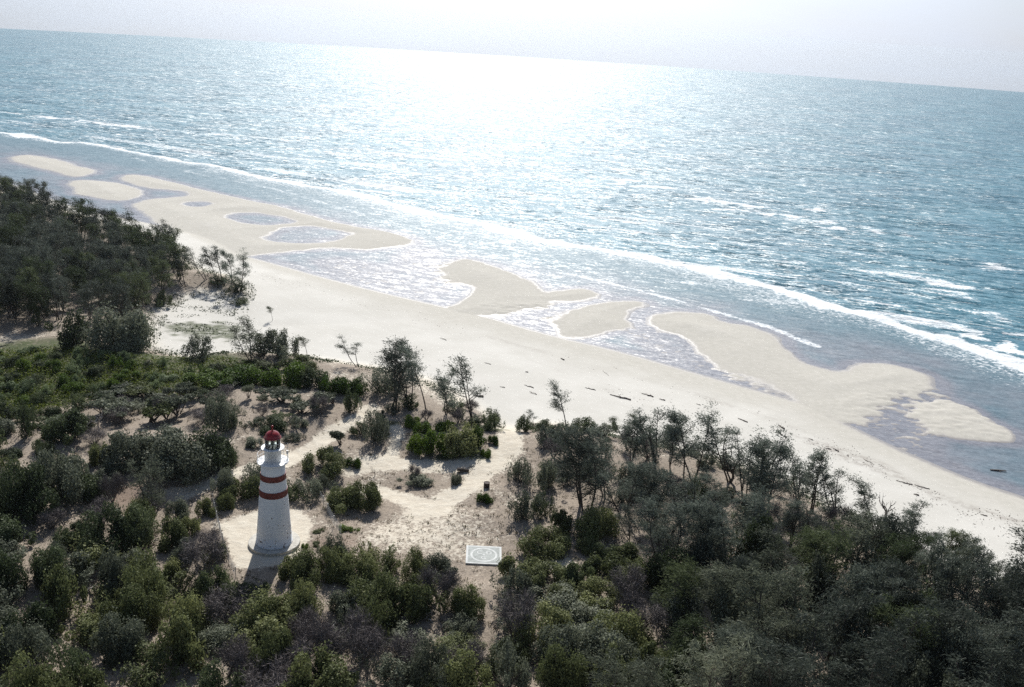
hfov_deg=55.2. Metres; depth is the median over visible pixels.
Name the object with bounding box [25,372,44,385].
shrub
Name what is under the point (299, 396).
shrub
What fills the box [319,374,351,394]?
shrub
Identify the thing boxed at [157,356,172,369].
shrub
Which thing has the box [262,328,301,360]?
shrub
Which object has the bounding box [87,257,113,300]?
coastal oak
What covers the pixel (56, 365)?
shrub
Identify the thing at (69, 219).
coastal oak
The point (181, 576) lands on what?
shrub
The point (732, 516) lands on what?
shrub
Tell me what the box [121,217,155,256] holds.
coastal oak
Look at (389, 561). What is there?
shrub
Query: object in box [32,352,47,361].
shrub
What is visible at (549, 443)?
twiggy shrub
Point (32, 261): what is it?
coastal oak
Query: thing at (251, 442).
shrub
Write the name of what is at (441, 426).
shrub
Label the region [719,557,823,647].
coastal oak
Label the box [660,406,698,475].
coastal oak
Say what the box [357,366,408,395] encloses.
shrub
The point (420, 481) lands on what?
shrub
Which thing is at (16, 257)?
coastal oak
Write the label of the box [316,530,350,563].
shrub
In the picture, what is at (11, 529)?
shrub
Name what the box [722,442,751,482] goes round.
dead tree
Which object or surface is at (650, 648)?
shrub
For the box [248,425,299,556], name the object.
lighthouse
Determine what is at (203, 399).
flat topped shrub
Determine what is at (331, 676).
shrub
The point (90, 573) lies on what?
shrub
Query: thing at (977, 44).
sky
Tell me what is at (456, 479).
shrub
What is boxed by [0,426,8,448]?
shrub
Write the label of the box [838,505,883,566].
coastal oak
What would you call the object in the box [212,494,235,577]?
wire fence
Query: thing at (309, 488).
shrub
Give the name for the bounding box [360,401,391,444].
shrub
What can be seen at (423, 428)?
shrub
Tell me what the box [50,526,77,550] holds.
shrub
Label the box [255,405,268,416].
twiggy shrub
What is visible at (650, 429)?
coastal oak
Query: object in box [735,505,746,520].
shrub
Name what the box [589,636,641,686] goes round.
shrub
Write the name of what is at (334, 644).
twiggy shrub
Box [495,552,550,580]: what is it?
shrub
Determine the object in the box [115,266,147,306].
coastal oak
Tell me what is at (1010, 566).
coastal oak
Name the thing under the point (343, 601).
shrub
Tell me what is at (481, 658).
twiggy shrub
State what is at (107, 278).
coastal oak
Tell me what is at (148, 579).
shrub
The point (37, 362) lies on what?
shrub
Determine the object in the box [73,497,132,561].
shrub
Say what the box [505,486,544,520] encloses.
shrub
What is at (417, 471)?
twiggy shrub
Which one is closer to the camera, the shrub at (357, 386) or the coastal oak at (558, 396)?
the coastal oak at (558, 396)
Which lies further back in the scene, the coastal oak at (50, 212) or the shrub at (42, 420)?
the coastal oak at (50, 212)
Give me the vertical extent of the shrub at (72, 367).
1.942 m
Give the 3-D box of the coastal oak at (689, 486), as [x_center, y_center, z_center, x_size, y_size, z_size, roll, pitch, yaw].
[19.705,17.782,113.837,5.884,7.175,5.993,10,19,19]
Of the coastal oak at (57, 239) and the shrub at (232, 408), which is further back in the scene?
the coastal oak at (57, 239)
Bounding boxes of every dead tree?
[87,411,102,429]
[213,648,247,677]
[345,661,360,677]
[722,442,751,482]
[879,495,895,514]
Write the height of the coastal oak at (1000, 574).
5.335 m
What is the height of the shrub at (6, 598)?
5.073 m
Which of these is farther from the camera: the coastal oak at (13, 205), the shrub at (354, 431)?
the coastal oak at (13, 205)
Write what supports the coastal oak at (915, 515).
on the beach and dunes
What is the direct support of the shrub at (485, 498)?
on the beach and dunes
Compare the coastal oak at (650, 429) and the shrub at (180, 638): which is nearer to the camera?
the shrub at (180, 638)
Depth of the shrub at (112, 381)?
144.67 m
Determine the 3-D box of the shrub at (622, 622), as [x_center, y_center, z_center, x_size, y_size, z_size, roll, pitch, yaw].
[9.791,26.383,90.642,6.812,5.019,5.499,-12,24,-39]
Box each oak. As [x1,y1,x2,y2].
[0,173,16,192]
[0,175,14,200]
[0,184,7,208]
[0,191,9,219]
[0,199,26,224]
[0,207,8,223]
[0,218,23,256]
[0,220,17,255]
[0,228,29,258]
[0,230,40,263]
[0,244,19,266]
[0,255,24,300]
[0,267,27,319]
[0,282,5,315]
[1,221,36,245]
[5,182,32,209]
[5,185,19,201]
[5,248,38,284]
[7,181,36,205]
[7,210,33,233]
[9,276,53,326]
[10,243,61,280]
[12,265,41,315]
[16,198,46,234]
[16,266,60,316]
[17,197,40,228]
[18,242,52,255]
[19,234,55,272]
[20,187,56,221]
[20,253,56,304]
[22,176,50,210]
[23,220,66,249]
[26,204,53,224]
[26,216,52,240]
[29,238,59,265]
[32,204,65,237]
[36,230,84,271]
[36,274,70,319]
[38,268,74,311]
[41,214,76,246]
[42,255,68,290]
[44,229,70,255]
[46,196,72,220]
[47,203,63,223]
[50,195,92,230]
[51,247,76,285]
[54,209,78,232]
[59,244,86,279]
[59,255,96,288]
[60,247,84,273]
[61,202,87,240]
[63,262,101,304]
[66,212,104,253]
[66,232,84,263]
[72,277,104,320]
[74,251,100,285]
[77,199,101,239]
[77,235,98,258]
[82,215,106,241]
[83,208,126,240]
[83,238,119,274]
[86,276,119,316]
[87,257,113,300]
[90,238,120,262]
[92,269,120,308]
[94,258,129,294]
[96,208,121,233]
[99,217,124,238]
[100,242,135,273]
[102,221,131,253]
[102,276,134,319]
[106,234,131,258]
[109,206,136,245]
[112,270,156,311]
[114,256,140,288]
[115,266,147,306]
[117,244,151,275]
[120,230,156,271]
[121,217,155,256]
[121,225,141,247]
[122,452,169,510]
[127,253,155,294]
[128,266,154,302]
[138,228,167,253]
[145,247,165,285]
[146,238,171,272]
[148,219,179,256]
[150,258,177,291]
[154,241,190,286]
[155,236,193,279]
[159,226,182,258]
[184,246,206,279]
[199,245,215,277]
[208,245,228,275]
[217,247,235,278]
[219,247,251,292]
[224,315,262,361]
[295,335,308,352]
[334,335,361,366]
[365,335,421,405]
[377,344,427,403]
[396,343,426,410]
[428,366,459,414]
[438,352,490,417]
[526,409,537,422]
[541,419,619,510]
[545,378,570,425]
[578,646,672,686]
[580,424,621,495]
[589,454,650,515]
[595,437,613,457]
[607,415,648,461]
[609,408,637,436]
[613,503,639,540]
[624,459,679,520]
[625,405,670,475]
[625,459,653,496]
[631,492,695,561]
[636,505,674,545]
[650,553,705,618]
[658,408,690,469]
[659,611,715,665]
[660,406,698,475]
[661,467,705,526]
[663,401,723,480]
[664,628,769,686]
[677,496,746,567]
[688,559,764,618]
[694,414,743,481]
[696,464,714,490]
[697,471,734,521]
[704,611,768,686]
[704,617,775,686]
[718,631,830,686]
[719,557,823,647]
[720,483,778,541]
[723,424,772,496]
[736,424,795,512]
[749,524,803,588]
[750,594,840,683]
[751,453,776,475]
[756,601,832,686]
[774,498,813,547]
[776,446,813,505]
[777,524,841,564]
[783,472,799,497]
[790,518,854,596]
[794,503,832,550]
[797,447,835,510]
[802,647,858,686]
[806,580,896,667]
[808,465,849,520]
[816,562,910,631]
[824,507,892,557]
[829,624,913,686]
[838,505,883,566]
[840,473,881,527]
[859,554,935,622]
[859,590,944,674]
[869,508,905,550]
[869,528,941,590]
[871,602,937,686]
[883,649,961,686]
[893,498,932,539]
[907,524,944,562]
[907,589,990,658]
[910,525,950,576]
[923,542,1004,634]
[930,527,986,557]
[939,652,1013,686]
[940,615,1023,665]
[948,541,994,604]
[951,534,985,576]
[960,636,1023,686]
[963,572,1023,645]
[966,556,1004,603]
[982,552,1006,573]
[990,601,1023,685]
[999,521,1023,607]
[1000,560,1022,573]
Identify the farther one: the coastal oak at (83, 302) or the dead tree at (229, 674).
the coastal oak at (83, 302)
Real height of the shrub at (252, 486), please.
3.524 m
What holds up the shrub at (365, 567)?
on the beach and dunes
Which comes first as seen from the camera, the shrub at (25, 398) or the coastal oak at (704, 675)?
the coastal oak at (704, 675)
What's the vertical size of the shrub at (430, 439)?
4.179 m
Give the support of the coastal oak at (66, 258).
on the beach and dunes
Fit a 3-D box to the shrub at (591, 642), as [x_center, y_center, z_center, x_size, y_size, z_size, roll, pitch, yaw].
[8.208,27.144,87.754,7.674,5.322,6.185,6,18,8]
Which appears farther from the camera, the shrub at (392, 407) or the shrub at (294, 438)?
the shrub at (392, 407)
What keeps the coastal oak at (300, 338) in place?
on the beach and dunes
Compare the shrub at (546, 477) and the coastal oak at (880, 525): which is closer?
the coastal oak at (880, 525)
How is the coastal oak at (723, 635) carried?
on the beach and dunes
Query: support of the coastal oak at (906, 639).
on the beach and dunes
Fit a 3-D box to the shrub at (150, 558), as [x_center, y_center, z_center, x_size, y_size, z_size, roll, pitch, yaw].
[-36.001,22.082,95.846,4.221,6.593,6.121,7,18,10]
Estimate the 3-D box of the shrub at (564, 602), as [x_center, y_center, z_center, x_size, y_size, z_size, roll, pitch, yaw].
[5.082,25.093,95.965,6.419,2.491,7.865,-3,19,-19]
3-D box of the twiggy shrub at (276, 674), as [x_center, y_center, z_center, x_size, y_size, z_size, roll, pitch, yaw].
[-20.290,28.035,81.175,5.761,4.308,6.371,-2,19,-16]
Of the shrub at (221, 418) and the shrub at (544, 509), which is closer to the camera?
the shrub at (544, 509)
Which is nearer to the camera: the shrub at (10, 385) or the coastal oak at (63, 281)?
the shrub at (10, 385)
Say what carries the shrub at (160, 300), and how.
on the beach and dunes
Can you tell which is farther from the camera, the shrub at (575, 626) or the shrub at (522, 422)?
the shrub at (522, 422)
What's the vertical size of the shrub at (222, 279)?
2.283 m
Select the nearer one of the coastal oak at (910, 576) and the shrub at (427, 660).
the shrub at (427, 660)
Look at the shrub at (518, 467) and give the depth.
121.89 m
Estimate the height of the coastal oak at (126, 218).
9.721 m
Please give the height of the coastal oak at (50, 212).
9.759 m
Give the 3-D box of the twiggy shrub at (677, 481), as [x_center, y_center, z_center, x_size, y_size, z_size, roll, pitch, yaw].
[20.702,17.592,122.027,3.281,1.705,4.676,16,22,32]
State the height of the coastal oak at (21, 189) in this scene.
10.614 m
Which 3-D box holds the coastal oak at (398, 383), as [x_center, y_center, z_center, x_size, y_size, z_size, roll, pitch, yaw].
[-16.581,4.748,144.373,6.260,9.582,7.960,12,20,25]
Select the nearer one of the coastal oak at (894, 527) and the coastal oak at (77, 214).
the coastal oak at (894, 527)
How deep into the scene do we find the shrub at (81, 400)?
137.58 m
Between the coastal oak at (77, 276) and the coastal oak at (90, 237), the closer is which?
the coastal oak at (77, 276)
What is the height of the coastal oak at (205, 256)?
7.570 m
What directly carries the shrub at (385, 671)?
on the beach and dunes
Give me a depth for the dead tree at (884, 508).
121.94 m
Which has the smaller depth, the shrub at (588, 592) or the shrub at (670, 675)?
the shrub at (670, 675)
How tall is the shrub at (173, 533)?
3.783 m
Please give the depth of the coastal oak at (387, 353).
143.49 m
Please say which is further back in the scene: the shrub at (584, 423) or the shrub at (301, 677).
the shrub at (584, 423)
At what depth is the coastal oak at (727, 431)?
124.52 m
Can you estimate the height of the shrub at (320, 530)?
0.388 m
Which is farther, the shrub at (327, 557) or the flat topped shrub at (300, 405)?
the flat topped shrub at (300, 405)
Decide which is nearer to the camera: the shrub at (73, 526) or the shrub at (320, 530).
the shrub at (73, 526)
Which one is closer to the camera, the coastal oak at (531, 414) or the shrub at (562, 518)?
the shrub at (562, 518)
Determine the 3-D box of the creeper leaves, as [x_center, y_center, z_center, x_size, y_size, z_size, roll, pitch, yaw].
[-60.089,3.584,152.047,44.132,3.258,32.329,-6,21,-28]
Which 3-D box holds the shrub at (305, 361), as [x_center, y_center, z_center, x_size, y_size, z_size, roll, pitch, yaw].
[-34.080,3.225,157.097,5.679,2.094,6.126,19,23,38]
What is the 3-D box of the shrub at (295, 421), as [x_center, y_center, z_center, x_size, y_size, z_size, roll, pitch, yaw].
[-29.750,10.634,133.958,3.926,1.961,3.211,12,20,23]
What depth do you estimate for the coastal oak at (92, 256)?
191.15 m
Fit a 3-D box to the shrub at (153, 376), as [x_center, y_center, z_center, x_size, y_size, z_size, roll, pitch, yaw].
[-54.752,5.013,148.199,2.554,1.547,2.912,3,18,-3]
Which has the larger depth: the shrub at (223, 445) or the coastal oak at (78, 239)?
the coastal oak at (78, 239)
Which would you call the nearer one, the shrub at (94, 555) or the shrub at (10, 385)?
the shrub at (94, 555)
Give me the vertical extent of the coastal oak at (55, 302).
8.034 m
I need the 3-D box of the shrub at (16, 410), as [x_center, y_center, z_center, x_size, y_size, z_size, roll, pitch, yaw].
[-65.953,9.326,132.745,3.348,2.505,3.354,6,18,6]
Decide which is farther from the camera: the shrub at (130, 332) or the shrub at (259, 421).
the shrub at (130, 332)
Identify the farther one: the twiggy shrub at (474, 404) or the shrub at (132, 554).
the twiggy shrub at (474, 404)
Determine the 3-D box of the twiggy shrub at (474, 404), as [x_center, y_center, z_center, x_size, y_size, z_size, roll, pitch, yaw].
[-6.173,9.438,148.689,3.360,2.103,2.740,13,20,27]
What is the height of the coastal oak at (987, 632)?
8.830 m
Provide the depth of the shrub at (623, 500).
118.16 m
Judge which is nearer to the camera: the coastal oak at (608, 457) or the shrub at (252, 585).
the shrub at (252, 585)
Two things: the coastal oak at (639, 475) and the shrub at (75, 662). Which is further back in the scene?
the coastal oak at (639, 475)
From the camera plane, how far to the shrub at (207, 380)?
146.10 m
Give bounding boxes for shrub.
[0,356,22,367]
[0,380,19,391]
[0,391,11,401]
[0,401,20,419]
[0,417,18,435]
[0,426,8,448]
[0,446,23,461]
[0,454,65,527]
[0,455,21,481]
[0,513,36,551]
[0,536,28,566]
[0,543,31,596]
[0,575,24,611]
[0,596,60,647]
[0,603,24,640]
[0,616,59,670]
[0,626,28,669]
[0,648,60,686]
[0,675,10,686]
[3,372,22,383]
[10,405,43,420]
[13,395,38,438]
[14,394,33,405]
[15,358,33,370]
[15,378,40,393]
[16,345,40,354]
[23,447,91,508]
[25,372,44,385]
[27,540,71,590]
[28,539,67,564]
[29,391,51,405]
[30,414,63,429]
[31,358,52,367]
[31,438,56,455]
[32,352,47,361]
[35,406,67,417]
[36,383,54,396]
[36,506,68,528]
[37,405,88,445]
[37,449,60,463]
[38,560,88,624]
[40,550,120,590]
[42,306,99,349]
[45,359,62,372]
[45,633,96,686]
[46,350,61,359]
[46,662,110,686]
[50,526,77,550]
[52,454,89,469]
[54,610,110,646]
[56,372,73,385]
[59,470,111,501]
[60,520,83,537]
[61,381,84,391]
[61,391,90,409]
[63,532,123,580]
[65,360,86,374]
[70,353,89,364]
[70,580,124,618]
[71,345,89,357]
[71,374,85,382]
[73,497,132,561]
[75,425,108,448]
[79,300,159,352]
[79,494,111,531]
[81,365,105,376]
[82,388,115,399]
[82,394,120,413]
[84,411,96,430]
[84,606,152,669]
[85,382,107,391]
[87,396,138,416]
[87,440,112,466]
[91,461,121,486]
[95,579,166,633]
[96,542,128,602]
[97,381,144,395]
[97,426,157,475]
[97,473,126,502]
[103,406,130,425]
[107,377,120,386]
[108,354,124,366]
[112,369,142,380]
[112,558,172,616]
[113,639,184,686]
[116,349,135,361]
[116,499,160,552]
[119,359,143,369]
[120,538,166,581]
[121,547,159,570]
[122,380,157,395]
[123,496,156,523]
[125,420,217,486]
[130,395,149,411]
[136,359,158,369]
[139,397,178,421]
[142,372,158,382]
[143,390,176,397]
[147,289,173,307]
[147,393,197,415]
[148,380,164,388]
[148,394,181,420]
[151,606,209,672]
[154,568,221,603]
[156,515,189,553]
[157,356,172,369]
[158,373,180,382]
[159,555,185,579]
[160,587,214,643]
[161,381,199,396]
[163,496,190,521]
[168,536,195,565]
[174,420,239,473]
[175,656,248,686]
[177,531,229,578]
[178,516,200,536]
[179,331,215,363]
[180,367,227,389]
[183,364,195,372]
[185,405,216,424]
[187,387,212,398]
[192,562,242,614]
[193,495,217,518]
[194,364,208,374]
[195,528,220,544]
[196,616,252,656]
[198,393,221,404]
[198,541,229,564]
[199,582,254,625]
[203,381,241,433]
[205,401,246,414]
[206,363,227,370]
[208,384,235,402]
[208,465,237,493]
[209,275,236,284]
[211,361,256,385]
[215,380,239,388]
[215,486,235,511]
[216,632,253,676]
[223,281,246,292]
[227,414,242,429]
[227,472,259,500]
[227,584,300,648]
[228,296,249,305]
[232,577,270,606]
[233,610,292,659]
[235,650,295,686]
[236,364,282,386]
[239,457,260,484]
[240,358,277,374]
[240,383,253,397]
[241,416,266,427]
[244,435,263,448]
[245,626,315,683]
[249,326,284,358]
[251,385,300,402]
[255,394,271,402]
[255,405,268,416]
[259,414,286,434]
[260,639,335,686]
[261,359,314,389]
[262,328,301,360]
[271,410,293,419]
[275,552,296,581]
[277,354,318,369]
[280,575,325,624]
[281,431,306,442]
[281,625,355,679]
[283,605,322,640]
[286,414,309,428]
[286,477,323,503]
[287,483,304,501]
[287,545,322,592]
[288,393,305,408]
[288,396,321,413]
[296,609,337,657]
[297,365,329,390]
[298,444,347,482]
[300,649,361,686]
[307,473,336,493]
[308,394,328,415]
[311,528,324,533]
[312,391,333,402]
[312,541,319,546]
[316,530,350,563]
[316,544,356,585]
[316,612,373,652]
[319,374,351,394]
[324,482,365,514]
[326,586,364,627]
[327,392,336,403]
[328,430,344,444]
[332,554,382,588]
[337,604,393,670]
[338,523,359,532]
[343,388,362,412]
[343,477,382,513]
[345,456,361,468]
[345,568,409,629]
[346,540,382,571]
[348,419,370,435]
[349,377,369,396]
[353,650,413,686]
[356,587,396,651]
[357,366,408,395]
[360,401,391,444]
[365,575,418,603]
[373,542,402,576]
[374,409,385,421]
[379,616,439,665]
[381,629,423,675]
[383,403,400,414]
[393,391,419,410]
[396,472,435,487]
[398,573,445,623]
[399,543,430,581]
[399,570,421,586]
[403,414,420,428]
[405,583,428,613]
[405,629,457,686]
[406,431,423,456]
[408,464,421,476]
[412,420,431,434]
[415,564,462,602]
[419,409,434,419]
[419,428,449,457]
[419,643,496,686]
[420,549,460,584]
[429,630,488,670]
[433,420,453,431]
[436,579,487,619]
[439,609,481,644]
[440,421,480,458]
[442,399,465,418]
[442,637,490,673]
[450,408,462,422]
[451,471,462,485]
[460,414,493,429]
[464,399,479,411]
[468,425,483,447]
[476,492,493,503]
[480,449,490,458]
[480,635,534,686]
[482,406,501,422]
[483,413,505,430]
[483,435,498,445]
[484,633,531,679]
[488,565,534,598]
[492,587,538,635]
[493,584,540,641]
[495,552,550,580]
[503,453,533,488]
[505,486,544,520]
[510,598,582,662]
[514,413,532,432]
[514,522,571,562]
[522,458,565,491]
[527,418,554,432]
[528,620,596,684]
[529,556,577,603]
[529,579,595,624]
[530,488,556,519]
[533,637,591,686]
[535,424,555,447]
[541,437,567,457]
[543,615,592,640]
[546,420,579,442]
[548,509,578,535]
[548,525,572,550]
[554,471,583,485]
[562,559,594,585]
[563,594,618,631]
[567,612,644,675]
[570,415,596,432]
[571,502,622,543]
[572,573,621,610]
[574,534,598,556]
[586,549,633,580]
[587,540,617,558]
[587,604,648,655]
[589,421,618,437]
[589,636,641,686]
[601,539,642,564]
[606,479,639,503]
[607,559,647,611]
[608,554,651,592]
[610,460,640,481]
[614,588,672,637]
[619,429,634,449]
[621,637,679,686]
[627,624,663,657]
[640,437,658,459]
[643,541,702,594]
[648,581,708,639]
[649,657,713,686]
[664,631,708,686]
[667,493,687,503]
[668,476,687,491]
[673,440,700,456]
[679,476,708,502]
[679,531,729,586]
[695,452,725,468]
[699,510,727,545]
[701,546,768,603]
[702,583,762,649]
[714,485,740,502]
[716,454,743,472]
[725,509,784,571]
[729,508,767,528]
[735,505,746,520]
[759,552,811,615]
[765,500,798,521]
[797,511,823,528]
[803,548,853,614]
[813,608,890,684]
[822,502,852,530]
[830,543,882,592]
[859,507,918,561]
[874,577,941,648]
[903,618,991,686]
[908,535,958,602]
[973,660,1023,686]
[985,554,1023,616]
[986,606,1023,675]
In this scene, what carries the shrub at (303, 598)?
on the beach and dunes
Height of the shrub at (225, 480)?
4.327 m
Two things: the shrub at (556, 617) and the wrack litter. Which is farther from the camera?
the wrack litter
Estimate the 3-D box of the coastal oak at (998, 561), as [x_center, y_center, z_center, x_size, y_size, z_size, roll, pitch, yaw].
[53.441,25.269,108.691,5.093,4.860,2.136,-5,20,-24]
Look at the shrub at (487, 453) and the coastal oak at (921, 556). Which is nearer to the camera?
the coastal oak at (921, 556)
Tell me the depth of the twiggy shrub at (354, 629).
85.54 m
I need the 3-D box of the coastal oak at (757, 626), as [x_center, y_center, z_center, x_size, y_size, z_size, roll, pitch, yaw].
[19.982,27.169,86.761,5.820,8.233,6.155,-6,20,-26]
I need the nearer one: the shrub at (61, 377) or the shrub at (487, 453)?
the shrub at (487, 453)
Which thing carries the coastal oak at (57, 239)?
on the beach and dunes
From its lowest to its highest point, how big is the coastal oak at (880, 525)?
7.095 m
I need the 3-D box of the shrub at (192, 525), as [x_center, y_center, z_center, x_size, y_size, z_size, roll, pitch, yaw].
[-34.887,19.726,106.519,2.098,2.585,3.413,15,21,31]
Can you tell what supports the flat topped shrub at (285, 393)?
on the beach and dunes
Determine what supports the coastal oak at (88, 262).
on the beach and dunes
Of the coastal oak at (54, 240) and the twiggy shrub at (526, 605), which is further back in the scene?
the coastal oak at (54, 240)
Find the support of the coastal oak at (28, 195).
on the beach and dunes
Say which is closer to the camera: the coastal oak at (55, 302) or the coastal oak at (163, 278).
the coastal oak at (55, 302)
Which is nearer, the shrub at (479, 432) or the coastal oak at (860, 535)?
the coastal oak at (860, 535)
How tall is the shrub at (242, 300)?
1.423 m
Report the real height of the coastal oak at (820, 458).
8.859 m
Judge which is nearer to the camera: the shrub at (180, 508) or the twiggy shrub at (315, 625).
the twiggy shrub at (315, 625)
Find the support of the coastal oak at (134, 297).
on the beach and dunes
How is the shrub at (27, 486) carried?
on the beach and dunes
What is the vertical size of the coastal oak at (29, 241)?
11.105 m
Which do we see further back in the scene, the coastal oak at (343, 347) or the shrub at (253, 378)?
the coastal oak at (343, 347)
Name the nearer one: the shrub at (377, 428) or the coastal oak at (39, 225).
the shrub at (377, 428)
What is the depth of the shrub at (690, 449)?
135.43 m
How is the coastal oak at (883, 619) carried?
on the beach and dunes
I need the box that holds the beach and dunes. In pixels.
[0,155,1023,686]
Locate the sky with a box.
[0,0,1023,91]
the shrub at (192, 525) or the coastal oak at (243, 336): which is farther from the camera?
the coastal oak at (243, 336)
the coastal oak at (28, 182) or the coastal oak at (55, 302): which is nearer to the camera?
the coastal oak at (55, 302)
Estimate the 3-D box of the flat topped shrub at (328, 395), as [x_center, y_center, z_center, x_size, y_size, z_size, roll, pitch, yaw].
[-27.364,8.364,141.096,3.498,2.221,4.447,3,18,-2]
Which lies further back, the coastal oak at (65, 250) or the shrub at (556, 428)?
the coastal oak at (65, 250)
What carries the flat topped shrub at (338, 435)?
on the beach and dunes
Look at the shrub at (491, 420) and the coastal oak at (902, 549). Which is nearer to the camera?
the coastal oak at (902, 549)
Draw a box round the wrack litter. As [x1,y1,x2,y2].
[246,270,1023,541]
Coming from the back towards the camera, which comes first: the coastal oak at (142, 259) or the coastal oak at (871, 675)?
the coastal oak at (142, 259)
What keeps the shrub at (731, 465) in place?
on the beach and dunes
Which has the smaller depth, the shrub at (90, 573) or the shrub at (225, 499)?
the shrub at (90, 573)
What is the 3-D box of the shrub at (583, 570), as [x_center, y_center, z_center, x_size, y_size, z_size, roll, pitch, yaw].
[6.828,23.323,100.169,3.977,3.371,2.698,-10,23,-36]
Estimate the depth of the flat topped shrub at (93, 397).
140.38 m
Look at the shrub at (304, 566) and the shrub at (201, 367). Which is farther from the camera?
the shrub at (201, 367)
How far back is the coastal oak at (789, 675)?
78.70 m
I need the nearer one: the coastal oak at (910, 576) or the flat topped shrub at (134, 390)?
the coastal oak at (910, 576)
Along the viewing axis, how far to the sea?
403.48 m
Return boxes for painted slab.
[466,545,501,565]
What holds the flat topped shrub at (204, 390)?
on the beach and dunes
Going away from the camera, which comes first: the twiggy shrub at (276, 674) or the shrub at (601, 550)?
the twiggy shrub at (276, 674)
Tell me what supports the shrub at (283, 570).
on the beach and dunes
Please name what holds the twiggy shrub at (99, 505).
on the beach and dunes
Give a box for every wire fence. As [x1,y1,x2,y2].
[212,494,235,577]
[319,490,340,532]
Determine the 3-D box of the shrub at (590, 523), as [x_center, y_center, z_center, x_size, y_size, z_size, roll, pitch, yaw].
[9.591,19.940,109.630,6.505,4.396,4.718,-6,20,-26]
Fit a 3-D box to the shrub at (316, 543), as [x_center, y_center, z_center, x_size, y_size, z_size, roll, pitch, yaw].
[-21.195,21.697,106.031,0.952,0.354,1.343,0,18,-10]
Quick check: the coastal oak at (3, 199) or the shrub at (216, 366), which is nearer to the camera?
the shrub at (216, 366)
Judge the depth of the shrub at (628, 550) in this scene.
105.35 m
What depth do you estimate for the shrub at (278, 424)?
131.93 m
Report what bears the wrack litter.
on the beach and dunes
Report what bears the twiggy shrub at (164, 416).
on the beach and dunes
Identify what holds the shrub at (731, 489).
on the beach and dunes
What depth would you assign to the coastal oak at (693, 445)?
124.15 m
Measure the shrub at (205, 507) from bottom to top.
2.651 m
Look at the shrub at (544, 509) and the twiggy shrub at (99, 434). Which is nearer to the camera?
the shrub at (544, 509)
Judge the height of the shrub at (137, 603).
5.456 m
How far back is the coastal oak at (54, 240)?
199.22 m
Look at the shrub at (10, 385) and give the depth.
142.70 m
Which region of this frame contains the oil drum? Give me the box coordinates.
[484,481,489,487]
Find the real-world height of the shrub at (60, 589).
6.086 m
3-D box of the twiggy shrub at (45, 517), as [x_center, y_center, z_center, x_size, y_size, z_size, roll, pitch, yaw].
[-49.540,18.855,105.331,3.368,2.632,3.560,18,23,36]
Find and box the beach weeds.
[63,209,983,585]
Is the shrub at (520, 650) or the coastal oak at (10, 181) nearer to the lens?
the shrub at (520, 650)
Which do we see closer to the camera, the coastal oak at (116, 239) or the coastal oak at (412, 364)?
the coastal oak at (412, 364)
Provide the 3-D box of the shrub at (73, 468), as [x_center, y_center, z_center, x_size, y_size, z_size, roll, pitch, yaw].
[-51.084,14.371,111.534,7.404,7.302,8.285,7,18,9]
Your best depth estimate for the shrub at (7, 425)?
127.11 m
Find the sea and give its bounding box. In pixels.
[0,28,1023,495]
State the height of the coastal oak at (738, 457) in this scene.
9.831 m
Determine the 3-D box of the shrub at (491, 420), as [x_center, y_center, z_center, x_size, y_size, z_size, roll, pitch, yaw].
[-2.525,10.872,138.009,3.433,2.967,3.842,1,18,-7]
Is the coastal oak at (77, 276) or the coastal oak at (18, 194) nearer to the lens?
the coastal oak at (77, 276)
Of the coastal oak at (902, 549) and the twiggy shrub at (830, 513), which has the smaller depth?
the coastal oak at (902, 549)
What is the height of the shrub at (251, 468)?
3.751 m
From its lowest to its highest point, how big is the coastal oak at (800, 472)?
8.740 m
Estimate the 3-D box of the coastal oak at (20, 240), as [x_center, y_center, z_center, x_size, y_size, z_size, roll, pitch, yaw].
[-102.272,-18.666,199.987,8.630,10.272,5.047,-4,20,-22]
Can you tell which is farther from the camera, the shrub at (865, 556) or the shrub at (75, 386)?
the shrub at (75, 386)
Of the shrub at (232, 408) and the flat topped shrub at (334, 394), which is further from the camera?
the flat topped shrub at (334, 394)
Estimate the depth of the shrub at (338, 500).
114.02 m
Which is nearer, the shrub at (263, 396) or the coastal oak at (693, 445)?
the coastal oak at (693, 445)
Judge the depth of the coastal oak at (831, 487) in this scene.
119.38 m
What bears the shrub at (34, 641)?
on the beach and dunes
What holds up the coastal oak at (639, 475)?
on the beach and dunes
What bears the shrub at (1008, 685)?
on the beach and dunes
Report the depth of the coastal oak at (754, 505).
108.22 m
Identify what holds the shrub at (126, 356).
on the beach and dunes
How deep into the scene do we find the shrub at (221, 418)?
129.60 m
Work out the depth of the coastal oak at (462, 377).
139.47 m
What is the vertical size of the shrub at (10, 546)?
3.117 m
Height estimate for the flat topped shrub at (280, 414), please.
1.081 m
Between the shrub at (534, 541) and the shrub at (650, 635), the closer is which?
the shrub at (650, 635)
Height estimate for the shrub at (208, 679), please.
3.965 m
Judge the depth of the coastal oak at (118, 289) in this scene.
176.85 m
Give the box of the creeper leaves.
[0,344,268,417]
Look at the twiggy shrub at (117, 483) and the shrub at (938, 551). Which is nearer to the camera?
the shrub at (938, 551)
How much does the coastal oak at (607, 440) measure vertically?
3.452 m
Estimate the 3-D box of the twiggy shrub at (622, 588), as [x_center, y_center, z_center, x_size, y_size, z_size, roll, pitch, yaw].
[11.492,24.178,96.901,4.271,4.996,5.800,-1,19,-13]
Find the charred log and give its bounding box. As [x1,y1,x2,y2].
[457,467,468,471]
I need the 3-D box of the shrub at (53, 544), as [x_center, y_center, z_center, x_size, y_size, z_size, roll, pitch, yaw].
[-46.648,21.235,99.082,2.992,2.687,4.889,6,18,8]
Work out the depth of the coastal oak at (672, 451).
126.51 m
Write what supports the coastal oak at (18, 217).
on the beach and dunes
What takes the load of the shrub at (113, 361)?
on the beach and dunes

